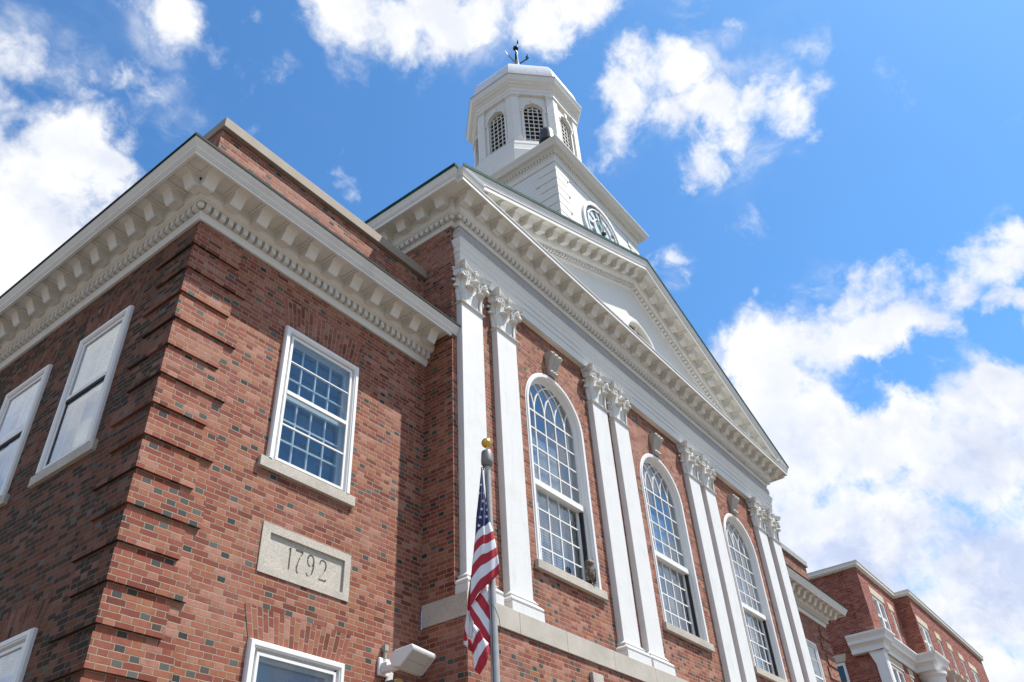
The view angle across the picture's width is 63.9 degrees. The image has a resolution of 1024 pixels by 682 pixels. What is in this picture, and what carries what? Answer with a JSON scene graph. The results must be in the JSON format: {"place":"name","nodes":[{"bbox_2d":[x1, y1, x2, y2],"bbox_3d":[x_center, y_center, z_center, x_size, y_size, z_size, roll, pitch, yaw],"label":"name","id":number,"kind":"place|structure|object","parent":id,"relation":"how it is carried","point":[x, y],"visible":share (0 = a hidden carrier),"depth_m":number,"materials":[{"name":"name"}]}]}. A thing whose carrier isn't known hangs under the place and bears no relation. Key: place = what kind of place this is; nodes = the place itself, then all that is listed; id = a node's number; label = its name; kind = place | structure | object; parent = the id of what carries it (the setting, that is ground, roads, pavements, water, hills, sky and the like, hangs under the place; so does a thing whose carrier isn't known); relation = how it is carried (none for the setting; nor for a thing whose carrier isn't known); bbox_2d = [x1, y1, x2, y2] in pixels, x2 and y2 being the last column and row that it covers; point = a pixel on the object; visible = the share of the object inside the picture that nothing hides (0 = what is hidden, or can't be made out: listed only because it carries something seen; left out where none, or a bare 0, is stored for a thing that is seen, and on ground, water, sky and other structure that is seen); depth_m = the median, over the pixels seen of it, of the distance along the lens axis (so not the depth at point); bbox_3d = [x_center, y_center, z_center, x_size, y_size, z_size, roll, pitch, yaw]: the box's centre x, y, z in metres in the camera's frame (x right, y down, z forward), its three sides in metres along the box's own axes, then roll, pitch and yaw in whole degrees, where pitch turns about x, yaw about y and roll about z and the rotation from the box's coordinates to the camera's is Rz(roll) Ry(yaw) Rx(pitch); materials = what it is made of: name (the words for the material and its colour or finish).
{"place":"outdoors","nodes":[
{"label":"outdoors","id":0,"kind":"place"},
{"bbox_2d":[0,64,847,681],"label":"town hall","id":1,"kind":"structure","parent":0,"point":[258,402],"depth_m":9.97,"materials":[{"name":"red brick"}]},
{"bbox_2d":[0,590,53,681],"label":"window","id":2,"kind":"structure","parent":1,"relation":"in","point":[19,627],"depth_m":7.01,"materials":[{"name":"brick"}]},
{"bbox_2d":[0,336,65,507],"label":"window","id":3,"kind":"structure","parent":1,"relation":"in","point":[19,407],"depth_m":9.83,"materials":[{"name":"glass"}]},
{"bbox_2d":[27,276,146,488],"bbox_3d":[-4.447,0.424,8.834,1.165,2.240,0.250,-27,-43,27],"label":"window","id":4,"kind":"structure","parent":1,"relation":"in","point":[74,428],"depth_m":8.80,"materials":[{"name":"glass"}]},
{"bbox_2d":[242,603,350,681],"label":"window","id":5,"kind":"structure","parent":1,"relation":"in","point":[280,647],"depth_m":7.65,"materials":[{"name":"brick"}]},
{"bbox_2d":[257,296,363,507],"bbox_3d":[-2.276,0.690,9.360,0.250,2.240,1.300,-27,-43,27],"label":"window","id":6,"kind":"structure","parent":1,"relation":"in","point":[311,438],"depth_m":9.37,"materials":[{"name":"glass"}]},
{"bbox_2d":[385,672,403,681],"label":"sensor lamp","id":7,"kind":"object","parent":1,"relation":"attached to","point":[389,678],"visible":0.98,"depth_m":8.38,"materials":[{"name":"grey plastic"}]},
{"bbox_2d":[377,644,435,677],"bbox_3d":[-1.105,3.277,8.468,0.487,0.310,0.440,-20,-41,20],"label":"floodlight","id":8,"kind":"object","parent":1,"relation":"attached to","point":[413,659],"visible":1,"depth_m":8.35,"materials":[{"name":"white metal"}]},
{"bbox_2d":[505,40,528,63],"bbox_3d":[0.144,-8.857,25.559,0.769,2.070,0.190,8,-39,-15],"label":"weather vane","id":9,"kind":"object","parent":1,"relation":"on","point":[516,60],"visible":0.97,"depth_m":25.49,"materials":[{"name":"metal"}]},
{"bbox_2d":[520,351,607,600],"bbox_3d":[0.600,1.858,12.403,0.638,3.857,1.970,-27,-43,27],"label":"arched window","id":10,"kind":"structure","parent":1,"relation":"in","point":[562,506],"depth_m":12.40,"materials":[{"name":"glass"}]},
{"bbox_2d":[584,556,596,585],"bbox_3d":[1.111,3.275,11.677,0.146,0.433,0.188,-27,-43,27],"label":"owl decoy","id":11,"kind":"object","parent":1,"relation":"on","point":[590,573],"visible":0.97,"depth_m":11.62,"materials":[{"name":"grey plastic"}]},
{"bbox_2d":[624,316,654,349],"bbox_3d":[2.635,-0.142,17.197,0.130,0.690,1.380,-27,-43,27],"label":"lunette window","id":12,"kind":"structure","parent":1,"relation":"in","point":[629,320],"depth_m":17.36,"materials":[{"name":"white paint"}]},
{"bbox_2d":[636,433,714,652],"bbox_3d":[2.672,3.435,14.621,0.638,3.857,1.970,-27,-43,27],"label":"arched window","id":13,"kind":"structure","parent":1,"relation":"in","point":[681,604],"depth_m":14.64,"materials":[{"name":"glass"}]},
{"bbox_2d":[721,494,787,681],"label":"arched window","id":14,"kind":"structure","parent":1,"relation":"in","point":[759,626],"depth_m":16.93,"materials":[{"name":"glass"}]},
{"bbox_2d":[801,623,825,681],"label":"window","id":15,"kind":"structure","parent":1,"relation":"in","point":[812,648],"depth_m":19.81,"materials":[{"name":"paint"}]},
{"bbox_2d":[481,438,500,681],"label":"flagpole","id":16,"kind":"object","parent":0,"point":[486,459],"visible":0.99,"depth_m":7.11,"materials":[{"name":"metal"}]},
{"bbox_2d":[463,466,499,674],"bbox_3d":[-0.285,1.965,7.266,0.350,1.886,0.127,-12,-38,11],"label":"flag","id":17,"kind":"object","parent":16,"relation":"attached to","point":[485,571],"visible":1,"depth_m":7.13,"materials":[{"name":"multicoloured fabric"}]},
{"bbox_2d":[0,0,1023,681],"label":"sky","id":18,"kind":"structure","parent":0,"point":[829,193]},
{"bbox_2d":[539,127,553,143],"bbox_3d":[0.825,-4.755,19.285,0.410,0.760,0.410,-27,-43,27],"label":"floodlight","id":19,"kind":"object","parent":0,"point":[545,133],"visible":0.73,"depth_m":19.15,"materials":[{"name":"grey metal"}]},
{"bbox_2d":[807,560,988,681],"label":"brick building","id":20,"kind":"structure","parent":0,"point":[880,631],"depth_m":31.42,"materials":[{"name":"red brick"}]},
{"bbox_2d":[833,653,849,681],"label":"window","id":21,"kind":"structure","parent":20,"relation":"in","point":[842,670],"depth_m":29.88,"materials":[{"name":"paint"}]},
{"bbox_2d":[868,586,891,631],"bbox_3d":[14.161,10.484,31.533,0.152,1.730,1.750,-27,-43,27],"label":"window","id":22,"kind":"structure","parent":20,"relation":"in","point":[881,612],"depth_m":31.73,"materials":[{"name":"paint"}]},
{"bbox_2d":[887,602,902,642],"bbox_3d":[15.207,11.299,32.637,0.152,1.680,0.700,-27,-43,27],"label":"window","id":23,"kind":"structure","parent":20,"relation":"in","point":[890,607],"depth_m":32.82,"materials":[{"name":"paint"}]},
{"bbox_2d":[888,655,905,681],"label":"window","id":24,"kind":"structure","parent":20,"relation":"in","point":[897,672],"depth_m":29.87,"materials":[{"name":"paint"}]},
{"bbox_2d":[907,668,914,681],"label":"window","id":25,"kind":"structure","parent":20,"relation":"in","point":[910,672],"depth_m":31.15,"materials":[{"name":"paint"}]},
{"bbox_2d":[915,615,933,650],"bbox_3d":[16.955,12.224,33.615,0.152,1.630,1.700,-27,-43,27],"label":"window","id":26,"kind":"structure","parent":20,"relation":"in","point":[925,634],"depth_m":33.82,"materials":[{"name":"paint"}]},
{"bbox_2d":[934,631,949,670],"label":"window","id":27,"kind":"structure","parent":20,"relation":"in","point":[937,636],"depth_m":35.34,"materials":[{"name":"paint"}]},
{"bbox_2d":[946,642,959,674],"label":"window","id":28,"kind":"structure","parent":20,"relation":"in","point":[949,646],"depth_m":36.56,"materials":[{"name":"paint"}]},
{"bbox_2d":[957,652,970,681],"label":"window","id":29,"kind":"structure","parent":20,"relation":"in","point":[960,656],"depth_m":37.83,"materials":[{"name":"paint"}]},
{"bbox_2d":[967,661,978,681],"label":"window","id":30,"kind":"structure","parent":20,"relation":"in","point":[972,667],"depth_m":39.27,"materials":[{"name":"paint"}]}
]}

